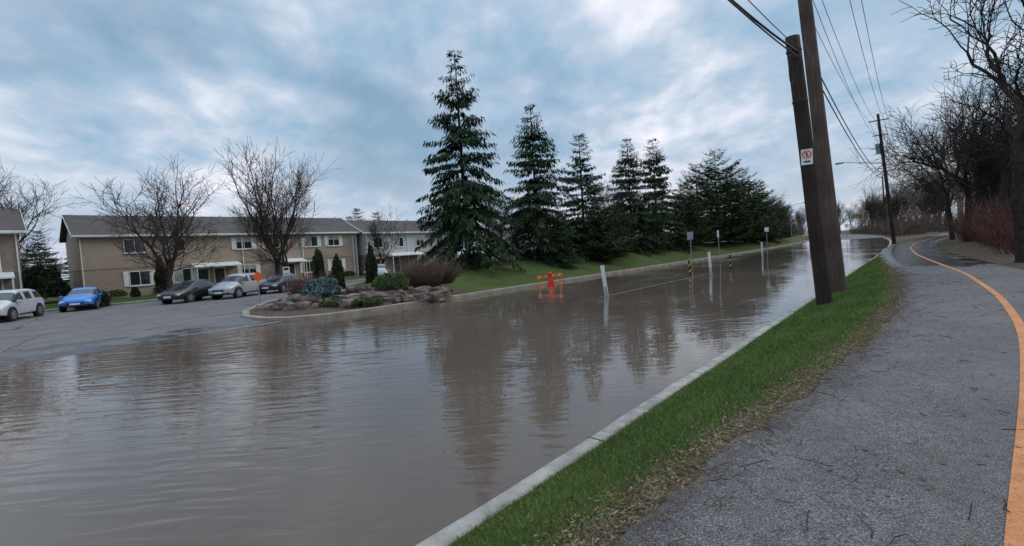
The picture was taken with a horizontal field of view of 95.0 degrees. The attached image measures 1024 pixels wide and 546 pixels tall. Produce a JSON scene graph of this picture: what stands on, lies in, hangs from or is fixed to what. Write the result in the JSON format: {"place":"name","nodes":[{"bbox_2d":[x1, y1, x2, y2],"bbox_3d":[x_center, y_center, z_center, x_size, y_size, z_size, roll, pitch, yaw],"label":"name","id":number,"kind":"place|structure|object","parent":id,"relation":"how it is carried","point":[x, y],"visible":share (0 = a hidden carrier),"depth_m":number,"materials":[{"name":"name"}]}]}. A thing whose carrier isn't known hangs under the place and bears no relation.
{"place":"outdoors","nodes":[
{"label":"outdoors","id":0,"kind":"place"},
{"bbox_2d":[0,280,365,365],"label":"driveway","id":1,"kind":"structure","parent":0,"point":[24,338],"depth_m":19.48,"materials":[{"name":"asphalt"}]},
{"bbox_2d":[0,289,44,321],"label":"parked suv","id":2,"kind":"object","parent":1,"relation":"on","point":[14,303],"visible":0.99,"depth_m":26.04,"materials":[{"name":"white paint"}]},
{"bbox_2d":[58,286,110,311],"bbox_3d":[-28.753,1.712,31.637,2.160,1.527,4.585,-5,3,-28],"label":"parked car","id":3,"kind":"object","parent":1,"relation":"on","point":[75,298],"visible":0.88,"depth_m":30.38,"materials":[{"name":"blue paint"}]},
{"bbox_2d":[157,279,222,303],"bbox_3d":[-22.365,1.248,32.937,2.160,1.527,4.585,-3,3,6],"label":"parked car","id":4,"kind":"object","parent":1,"relation":"on","point":[188,291],"visible":0.8,"depth_m":31.76,"materials":[{"name":"black paint"}]},
{"bbox_2d":[208,273,266,299],"bbox_3d":[-19.981,0.912,34.430,2.160,1.757,4.585,-3,3,6],"label":"car","id":5,"kind":"object","parent":1,"relation":"on","point":[239,285],"visible":0.88,"depth_m":33.31,"materials":[{"name":"silver metal"}]},
{"bbox_2d":[252,271,263,302],"bbox_3d":[-14.373,0.821,26.619,0.620,1.850,0.074,-5,3,-28],"label":"construction sign","id":6,"kind":"object","parent":1,"relation":"on","point":[257,276],"visible":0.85,"depth_m":26.58,"materials":[{"name":"metal"}]},
{"bbox_2d":[259,273,304,292],"bbox_3d":[-18.387,0.785,37.432,2.160,1.527,4.585,-3,3,4],"label":"parked car","id":7,"kind":"object","parent":1,"relation":"on","point":[272,282],"visible":0.66,"depth_m":36.11,"materials":[{"name":"black paint"}]},
{"bbox_2d":[364,264,389,274],"bbox_3d":[-11.513,0.115,40.009,2.160,1.757,4.585,-4,3,-16],"label":"parked suv","id":8,"kind":"object","parent":1,"relation":"on","point":[382,269],"visible":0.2,"depth_m":38.12,"materials":[{"name":"white paint"}]},
{"bbox_2d":[0,237,889,545],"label":"water","id":9,"kind":"structure","parent":0,"point":[412,425],"depth_m":7.18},
{"bbox_2d":[0,0,1023,279],"label":"sky","id":10,"kind":"structure","parent":0,"point":[91,91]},
{"bbox_2d":[20,228,1023,545],"bbox_3d":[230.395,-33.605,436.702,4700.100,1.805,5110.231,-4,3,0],"label":"ground","id":11,"kind":"structure","parent":0,"point":[470,280],"depth_m":9.58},
{"bbox_2d":[0,209,26,289],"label":"brick townhouse","id":12,"kind":"structure","parent":11,"relation":"on","point":[12,226],"depth_m":33.90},
{"bbox_2d":[0,161,85,280],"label":"bare tree","id":13,"kind":"object","parent":11,"relation":"on","point":[33,217],"visible":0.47,"depth_m":39.84,"materials":[{"name":"brown plant"}]},
{"bbox_2d":[21,255,65,272],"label":"background trees","id":14,"kind":"object","parent":11,"relation":"on","point":[44,264],"visible":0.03,"depth_m":93.06,"materials":[{"name":"green plant"}]},
{"bbox_2d":[20,230,67,274],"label":"spruce tree","id":15,"kind":"object","parent":11,"relation":"on","point":[46,260],"visible":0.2,"depth_m":59.83,"materials":[{"name":"green plant"}]},
{"bbox_2d":[22,265,67,288],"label":"dark shrub","id":16,"kind":"object","parent":11,"relation":"on","point":[31,274],"visible":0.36,"depth_m":42.31,"materials":[{"name":"green plant"}]},
{"bbox_2d":[27,274,71,299],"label":"dark shrub","id":17,"kind":"object","parent":11,"relation":"on","point":[56,288],"visible":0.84,"depth_m":40.83,"materials":[{"name":"green plant"}]},
{"bbox_2d":[59,258,70,286],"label":"spruce tree","id":18,"kind":"object","parent":11,"relation":"on","point":[66,268],"visible":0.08,"depth_m":61.16,"materials":[{"name":"green plant"}]},
{"bbox_2d":[100,291,110,304],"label":"cedar shrub","id":19,"kind":"object","parent":11,"relation":"on","point":[105,298],"visible":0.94,"depth_m":31.80,"materials":[{"name":"green plant"}]},
{"bbox_2d":[108,289,127,296],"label":"foundation shrub","id":20,"kind":"object","parent":11,"relation":"on","point":[119,293],"visible":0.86,"depth_m":42.29,"materials":[{"name":"green plant"}]},
{"bbox_2d":[129,286,140,296],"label":"cedar shrub","id":21,"kind":"object","parent":11,"relation":"on","point":[135,292],"visible":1,"depth_m":38.34,"materials":[{"name":"green plant"}]},
{"bbox_2d":[71,153,240,289],"bbox_3d":[-27.052,-3.600,36.327,11.356,11.524,9.845,-5,3,-23],"label":"bare tree","id":22,"kind":"object","parent":11,"relation":"on","point":[169,270],"visible":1,"depth_m":36.22,"materials":[{"name":"brown plant"}]},
{"bbox_2d":[153,257,166,289],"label":"cedar shrub","id":23,"kind":"object","parent":11,"relation":"on","point":[160,278],"visible":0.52,"depth_m":40.88,"materials":[{"name":"green plant"}]},
{"bbox_2d":[31,279,365,312],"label":"lot kerb","id":24,"kind":"structure","parent":11,"relation":"on","point":[142,301],"depth_m":34.28,"materials":[{"name":"concrete"}]},
{"bbox_2d":[59,214,360,298],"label":"brick townhouse","id":25,"kind":"structure","parent":11,"relation":"on","point":[94,258],"depth_m":48.00,"materials":[{"name":"beige"}]},
{"bbox_2d":[123,235,342,285],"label":"window frames","id":26,"kind":"structure","parent":25,"relation":"in","point":[337,235],"depth_m":50.75,"materials":[{"name":"white paint"}]},
{"bbox_2d":[124,236,341,284],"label":"window glass","id":27,"kind":"structure","parent":25,"relation":"in","point":[134,276],"depth_m":47.16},
{"bbox_2d":[198,264,294,282],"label":"doors","id":28,"kind":"structure","parent":25,"relation":"in","point":[219,272],"depth_m":49.41,"materials":[{"name":"paint"}]},
{"bbox_2d":[226,173,301,272],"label":"bare tree","id":29,"kind":"object","parent":11,"relation":"on","point":[283,262],"visible":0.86,"depth_m":43.47,"materials":[{"name":"brown plant"}]},
{"bbox_2d":[214,135,338,273],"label":"bare tree","id":30,"kind":"object","parent":11,"relation":"on","point":[297,191],"visible":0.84,"depth_m":43.73,"materials":[{"name":"brown plant"}]},
{"bbox_2d":[283,267,289,295],"bbox_3d":[-12.987,0.535,27.107,0.350,1.800,0.078,-5,3,-26],"label":"parking sign","id":31,"kind":"object","parent":11,"relation":"on","point":[286,271],"visible":0.82,"depth_m":27.07,"materials":[{"name":"metal"}]},
{"bbox_2d":[279,271,341,294],"bbox_3d":[-10.446,0.604,24.593,3.043,1.494,2.827,-4,3,0],"label":"brown shrub","id":32,"kind":"object","parent":11,"relation":"on","point":[295,287],"visible":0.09,"depth_m":24.08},
{"bbox_2d":[312,248,325,278],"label":"cedar shrub","id":33,"kind":"object","parent":11,"relation":"on","point":[318,263],"visible":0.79,"depth_m":26.58,"materials":[{"name":"green plant"}]},
{"bbox_2d":[312,299,340,305],"bbox_3d":[-7.918,1.313,21.058,2.279,0.299,1.139,-4,3,0],"label":"ground juniper","id":34,"kind":"object","parent":11,"relation":"on","point":[331,302],"visible":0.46,"depth_m":20.68,"materials":[{"name":"green plant"}]},
{"bbox_2d":[331,253,345,288],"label":"cedar shrub","id":35,"kind":"object","parent":11,"relation":"on","point":[337,267],"visible":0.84,"depth_m":27.04,"materials":[{"name":"green plant"}]},
{"bbox_2d":[255,284,453,310],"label":"limestone rocks","id":36,"kind":"object","parent":11,"relation":"on","point":[390,295],"visible":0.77,"depth_m":21.51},
{"bbox_2d":[299,276,342,297],"bbox_3d":[-8.878,0.676,21.805,1.891,1.067,1.708,-2,3,36],"label":"blue spruce shrub","id":37,"kind":"object","parent":36,"relation":"on","point":[323,286],"visible":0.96,"depth_m":21.39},
{"bbox_2d":[371,273,410,288],"bbox_3d":[-5.796,0.358,22.324,1.865,0.738,1.551,-4,3,0],"label":"boxwood shrub","id":38,"kind":"object","parent":36,"relation":"on","point":[386,279],"visible":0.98,"depth_m":21.92,"materials":[{"name":"green plant"}]},
{"bbox_2d":[351,297,384,303],"bbox_3d":[-6.591,1.212,20.748,1.913,0.299,1.133,-4,3,0],"label":"ground juniper","id":39,"kind":"object","parent":11,"relation":"on","point":[370,300],"visible":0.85,"depth_m":20.46,"materials":[{"name":"green plant"}]},
{"bbox_2d":[364,242,377,283],"bbox_3d":[-8.537,-0.525,28.493,0.906,2.788,0.925,-4,3,0],"label":"cedar shrub","id":40,"kind":"object","parent":11,"relation":"on","point":[371,269],"visible":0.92,"depth_m":28.29,"materials":[{"name":"green plant"}]},
{"bbox_2d":[363,203,409,263],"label":"bare tree","id":41,"kind":"object","parent":11,"relation":"on","point":[373,229],"visible":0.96,"depth_m":43.78,"materials":[{"name":"brown plant"}]},
{"bbox_2d":[344,218,457,275],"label":"white townhouse","id":42,"kind":"structure","parent":11,"relation":"on","point":[414,234],"depth_m":65.29,"materials":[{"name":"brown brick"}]},
{"bbox_2d":[373,237,440,264],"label":"window glass","id":43,"kind":"structure","parent":42,"relation":"in","point":[419,242],"depth_m":65.48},
{"bbox_2d":[373,236,442,264],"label":"window frames","id":44,"kind":"structure","parent":42,"relation":"in","point":[442,236],"depth_m":65.68,"materials":[{"name":"white paint"}]},
{"bbox_2d":[390,254,464,287],"bbox_3d":[-4.394,-0.142,24.271,4.005,1.753,3.180,-4,3,0],"label":"brown shrub","id":45,"kind":"object","parent":11,"relation":"on","point":[433,275],"visible":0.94,"depth_m":23.82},
{"bbox_2d":[411,50,525,275],"bbox_3d":[-3.339,-7.099,32.631,8.056,16.526,8.083,-2,3,33],"label":"spruce tree","id":46,"kind":"object","parent":11,"relation":"on","point":[459,222],"visible":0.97,"depth_m":31.83,"materials":[{"name":"green plant"}]},
{"bbox_2d":[481,201,513,259],"bbox_3d":[-1.387,-3.916,37.976,2.555,6.039,3.596,-6,3,-38],"label":"bare tree","id":47,"kind":"object","parent":11,"relation":"on","point":[505,213],"visible":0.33,"depth_m":37.68,"materials":[{"name":"brown plant"}]},
{"bbox_2d":[500,194,527,247],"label":"bare tree","id":48,"kind":"object","parent":11,"relation":"on","point":[512,231],"visible":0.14,"depth_m":44.72,"materials":[{"name":"brown plant"}]},
{"bbox_2d":[242,240,807,320],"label":"kerb","id":49,"kind":"structure","parent":11,"relation":"on","point":[245,313],"depth_m":23.06,"materials":[{"name":"concrete"}]},
{"bbox_2d":[493,103,588,268],"bbox_3d":[1.870,-6.706,38.218,7.840,14.063,7.792,-4,3,-17],"label":"spruce tree","id":50,"kind":"object","parent":11,"relation":"on","point":[537,220],"visible":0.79,"depth_m":37.41,"materials":[{"name":"green plant"}]},
{"bbox_2d":[491,225,605,260],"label":"white townhouse","id":51,"kind":"structure","parent":11,"relation":"on","point":[504,237],"depth_m":63.59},
{"bbox_2d":[537,272,562,286],"bbox_3d":[2.250,0.479,27.622,1.560,1.126,0.707,-8,3,-7],"label":"road barricade","id":52,"kind":"object","parent":11,"relation":"on","point":[550,280],"visible":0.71,"depth_m":27.45,"materials":[{"name":"orange plastic"}]},
{"bbox_2d":[542,206,581,268],"bbox_3d":[3.779,-2.705,36.474,3.405,5.027,3.100,-1,4,44],"label":"spruce tree","id":53,"kind":"object","parent":11,"relation":"on","point":[566,261],"visible":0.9,"depth_m":36.10,"materials":[{"name":"green plant"}]},
{"bbox_2d":[555,133,626,262],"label":"spruce tree","id":54,"kind":"object","parent":11,"relation":"on","point":[581,181],"visible":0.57,"depth_m":42.64,"materials":[{"name":"green plant"}]},
{"bbox_2d":[573,193,633,260],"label":"pine tree","id":55,"kind":"object","parent":11,"relation":"on","point":[611,247],"visible":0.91,"depth_m":40.76,"materials":[{"name":"green plant"}]},
{"bbox_2d":[600,265,608,294],"bbox_3d":[4.056,0.500,20.442,0.171,1.670,0.101,-9,3,0],"label":"delineator post","id":56,"kind":"object","parent":11,"relation":"on","point":[602,268],"visible":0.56,"depth_m":20.42,"materials":[{"name":"white paint"}]},
{"bbox_2d":[588,185,627,256],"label":"bare tree","id":57,"kind":"object","parent":11,"relation":"on","point":[617,207],"visible":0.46,"depth_m":43.45,"materials":[{"name":"brown plant"}]},
{"bbox_2d":[591,176,630,228],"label":"bare tree","id":58,"kind":"object","parent":11,"relation":"on","point":[621,198],"visible":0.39,"depth_m":48.40,"materials":[{"name":"brown plant"}]},
{"bbox_2d":[598,202,640,253],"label":"pine tree","id":59,"kind":"object","parent":11,"relation":"on","point":[621,234],"visible":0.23,"depth_m":45.30,"materials":[{"name":"green plant"}]},
{"bbox_2d":[604,138,668,256],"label":"spruce tree","id":60,"kind":"object","parent":11,"relation":"on","point":[634,202],"visible":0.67,"depth_m":49.49,"materials":[{"name":"green plant"}]},
{"bbox_2d":[416,236,891,545],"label":"kerb","id":61,"kind":"structure","parent":11,"relation":"on","point":[445,536],"depth_m":4.63,"materials":[{"name":"concrete"}]},
{"bbox_2d":[635,194,676,249],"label":"pine tree","id":62,"kind":"object","parent":11,"relation":"on","point":[659,227],"visible":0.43,"depth_m":51.07,"materials":[{"name":"green plant"}]},
{"bbox_2d":[633,137,692,253],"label":"spruce tree","id":63,"kind":"object","parent":11,"relation":"on","point":[660,184],"visible":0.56,"depth_m":55.31,"materials":[{"name":"green plant"}]},
{"bbox_2d":[442,255,910,545],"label":"grass","id":64,"kind":"structure","parent":11,"relation":"on","point":[871,272],"depth_m":5.12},
{"bbox_2d":[464,274,902,545],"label":"fallen leaves","id":65,"kind":"object","parent":11,"relation":"on","point":[599,507],"visible":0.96,"depth_m":3.94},
{"bbox_2d":[687,232,692,269],"bbox_3d":[12.781,-1.417,33.509,0.410,3.054,0.095,-3,3,21],"label":"road sign","id":66,"kind":"object","parent":11,"relation":"on","point":[689,235],"visible":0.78,"depth_m":33.44,"materials":[{"name":"metal"}]},
{"bbox_2d":[663,182,717,247],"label":"pine tree","id":67,"kind":"object","parent":11,"relation":"on","point":[691,214],"visible":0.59,"depth_m":58.91,"materials":[{"name":"green plant"}]},
{"bbox_2d":[671,162,733,244],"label":"pine tree","id":68,"kind":"object","parent":11,"relation":"on","point":[696,182],"visible":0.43,"depth_m":64.65,"materials":[{"name":"green plant"}]},
{"bbox_2d":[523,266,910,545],"bbox_3d":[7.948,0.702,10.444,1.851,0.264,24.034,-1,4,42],"label":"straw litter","id":69,"kind":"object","parent":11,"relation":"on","point":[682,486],"visible":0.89,"depth_m":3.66,"materials":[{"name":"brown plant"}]},
{"bbox_2d":[686,147,760,244],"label":"pine tree","id":70,"kind":"object","parent":11,"relation":"on","point":[733,193],"visible":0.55,"depth_m":68.25,"materials":[{"name":"green plant"}]},
{"bbox_2d":[700,165,768,242],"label":"pine tree","id":71,"kind":"object","parent":11,"relation":"on","point":[762,221],"visible":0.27,"depth_m":73.51,"materials":[{"name":"green plant"}]},
{"bbox_2d":[720,166,777,242],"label":"pine tree","id":72,"kind":"object","parent":11,"relation":"on","point":[758,215],"visible":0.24,"depth_m":78.28,"materials":[{"name":"green plant"}]},
{"bbox_2d":[739,181,787,241],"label":"pine tree","id":73,"kind":"object","parent":11,"relation":"on","point":[773,227],"visible":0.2,"depth_m":84.02,"materials":[{"name":"green plant"}]},
{"bbox_2d":[755,180,785,243],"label":"spruce tree","id":74,"kind":"object","parent":11,"relation":"on","point":[772,240],"visible":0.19,"depth_m":91.48,"materials":[{"name":"green plant"}]},
{"bbox_2d":[532,261,1023,545],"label":"fallen leaves","id":75,"kind":"object","parent":11,"relation":"on","point":[671,492],"depth_m":3.57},
{"bbox_2d":[762,194,794,237],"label":"pine tree","id":76,"kind":"object","parent":11,"relation":"on","point":[780,217],"visible":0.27,"depth_m":99.34,"materials":[{"name":"green plant"}]},
{"bbox_2d":[774,200,798,237],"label":"pine tree","id":77,"kind":"object","parent":11,"relation":"on","point":[788,218],"visible":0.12,"depth_m":107.82,"materials":[{"name":"green plant"}]},
{"bbox_2d":[773,217,807,236],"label":"brush thicket","id":78,"kind":"object","parent":11,"relation":"on","point":[801,230],"visible":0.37,"depth_m":137.70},
{"bbox_2d":[785,34,832,304],"bbox_3d":[7.843,-2.599,12.357,0.999,7.130,0.380,-4,3,0],"label":"wooden post","id":79,"kind":"object","parent":11,"relation":"on","point":[817,245],"visible":0.92,"depth_m":12.25,"materials":[{"name":"brown wood"}]},
{"bbox_2d":[728,0,798,57],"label":"utility wire","id":80,"kind":"object","parent":79,"relation":"attached to","point":[749,18],"visible":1,"depth_m":9.22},
{"bbox_2d":[731,0,798,51],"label":"utility wire","id":81,"kind":"object","parent":79,"relation":"attached to","point":[761,24],"visible":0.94,"depth_m":9.41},
{"bbox_2d":[788,55,793,84],"bbox_3d":[6.994,-5.090,11.744,0.306,0.740,0.026,-6,3,-39],"label":"utility wire","id":82,"kind":"object","parent":79,"relation":"attached to","point":[789,69],"visible":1,"depth_m":11.71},
{"bbox_2d":[801,148,812,164],"bbox_3d":[7.655,-3.015,12.172,0.260,0.400,0.012,-2,3,33],"label":"no parking sign","id":83,"kind":"object","parent":79,"relation":"attached to","point":[806,156],"visible":1,"depth_m":12.17,"materials":[{"name":"metal"}]},
{"bbox_2d":[798,0,846,293],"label":"utility pole","id":84,"kind":"object","parent":11,"relation":"on","point":[823,158],"visible":0.84,"depth_m":14.33,"materials":[{"name":"brown wood"}]},
{"bbox_2d":[701,170,972,235],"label":"distant treeline","id":85,"kind":"object","parent":11,"relation":"on","point":[854,216],"visible":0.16,"depth_m":228.77,"materials":[{"name":"brown plant"}]},
{"bbox_2d":[835,114,895,243],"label":"utility pole","id":86,"kind":"object","parent":11,"relation":"on","point":[891,222],"visible":0.88,"depth_m":51.38,"materials":[{"name":"brown wood"}]},
{"bbox_2d":[813,0,872,133],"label":"utility wire","id":87,"kind":"object","parent":86,"relation":"attached to","point":[836,59],"visible":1,"depth_m":23.25,"materials":[{"name":"metal"}]},
{"bbox_2d":[822,0,874,119],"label":"utility wire","id":88,"kind":"object","parent":86,"relation":"attached to","point":[843,54],"visible":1,"depth_m":27.03,"materials":[{"name":"metal"}]},
{"bbox_2d":[823,90,880,177],"bbox_3d":[25.135,-7.925,32.914,0.040,1.298,49.043,-1,4,41],"label":"utility wire","id":89,"kind":"object","parent":86,"relation":"attached to","point":[844,129],"visible":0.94,"depth_m":20.11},
{"bbox_2d":[822,79,884,172],"bbox_3d":[25.058,-8.463,32.895,0.040,1.415,49.042,-1,4,41],"label":"utility wire","id":90,"kind":"object","parent":86,"relation":"attached to","point":[844,121],"visible":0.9,"depth_m":20.53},
{"bbox_2d":[850,1,882,117],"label":"utility wire","id":91,"kind":"object","parent":86,"relation":"attached to","point":[862,51],"visible":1,"depth_m":26.84,"materials":[{"name":"metal"}]},
{"bbox_2d":[882,177,886,235],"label":"utility pole","id":92,"kind":"object","parent":11,"relation":"on","point":[884,204],"visible":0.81,"depth_m":102.87,"materials":[{"name":"brown wood"}]},
{"bbox_2d":[846,209,939,236],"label":"brush thicket","id":93,"kind":"object","parent":11,"relation":"on","point":[908,228],"visible":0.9,"depth_m":104.53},
{"bbox_2d":[859,99,972,239],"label":"bare tree","id":94,"kind":"object","parent":11,"relation":"on","point":[948,207],"visible":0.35,"depth_m":46.39,"materials":[{"name":"brown plant"}]},
{"bbox_2d":[867,202,989,232],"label":"brush thicket","id":95,"kind":"object","parent":11,"relation":"on","point":[934,227],"visible":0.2,"depth_m":102.61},
{"bbox_2d":[849,68,1021,241],"bbox_3d":[34.503,-9.353,36.788,12.444,14.346,7.538,-4,3,-5],"label":"bare tree","id":96,"kind":"object","parent":11,"relation":"on","point":[967,193],"visible":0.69,"depth_m":37.66,"materials":[{"name":"brown plant"}]},
{"bbox_2d":[855,55,1023,232],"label":"woodland","id":97,"kind":"object","parent":11,"relation":"on","point":[982,173],"visible":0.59,"depth_m":37.87,"materials":[{"name":"brown plant"}]},
{"bbox_2d":[866,84,1019,230],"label":"bare tree","id":98,"kind":"object","parent":11,"relation":"on","point":[959,202],"visible":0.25,"depth_m":57.83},
{"bbox_2d":[891,0,1023,262],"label":"bare tree","id":99,"kind":"object","parent":11,"relation":"on","point":[1017,171],"visible":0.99,"depth_m":17.72,"materials":[{"name":"brown plant"}]},
{"bbox_2d":[928,208,987,240],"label":"brush thicket","id":100,"kind":"object","parent":11,"relation":"on","point":[957,233],"visible":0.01,"depth_m":42.34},
{"bbox_2d":[933,186,1014,254],"bbox_3d":[30.069,-3.438,28.550,6.435,3.534,28.883,-1,4,40],"label":"dogwood thicket","id":101,"kind":"object","parent":11,"relation":"on","point":[987,234],"visible":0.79,"depth_m":24.89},
{"bbox_2d":[937,239,1023,268],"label":"fallen leaves","id":102,"kind":"object","parent":11,"relation":"on","point":[940,246],"visible":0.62,"depth_m":25.37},
{"bbox_2d":[939,30,1023,244],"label":"bare tree","id":103,"kind":"object","parent":11,"relation":"on","point":[1004,178],"visible":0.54,"depth_m":29.22,"materials":[{"name":"brown plant"}]},
{"bbox_2d":[949,24,1023,249],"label":"bare tree","id":104,"kind":"object","parent":11,"relation":"on","point":[1000,122],"visible":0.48,"depth_m":22.93,"materials":[{"name":"brown plant"}]},
{"bbox_2d":[963,193,1012,225],"bbox_3d":[41.760,-5.057,37.480,8.022,4.190,48.879,-1,4,43],"label":"brush thicket","id":105,"kind":"object","parent":11,"relation":"on","point":[1007,202],"visible":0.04,"depth_m":30.89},
{"bbox_2d":[617,232,1023,545],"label":"path","id":106,"kind":"structure","parent":0,"point":[943,520],"depth_m":3.42,"materials":[{"name":"asphalt"}]},
{"bbox_2d":[622,428,742,514],"bbox_3d":[1.277,1.352,3.237,0.420,0.043,1.610,-1,4,40],"label":"dead grass tuft","id":107,"kind":"object","parent":106,"relation":"on","point":[714,449],"visible":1,"depth_m":3.49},
{"bbox_2d":[632,249,1018,545],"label":"fallen leaves","id":108,"kind":"object","parent":106,"relation":"on","point":[859,420],"visible":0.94,"depth_m":3.55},
{"bbox_2d":[636,286,1020,545],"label":"fallen leaves","id":109,"kind":"object","parent":106,"relation":"on","point":[967,543],"visible":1,"depth_m":3.40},
{"bbox_2d":[909,235,1023,545],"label":"path line","id":110,"kind":"object","parent":106,"relation":"on","point":[1014,531],"visible":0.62,"depth_m":3.05,"materials":[{"name":"orange paint"}]},
{"bbox_2d":[799,234,880,240],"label":"road","id":111,"kind":"structure","parent":0,"point":[852,236],"depth_m":122.63,"materials":[{"name":"asphalt"}]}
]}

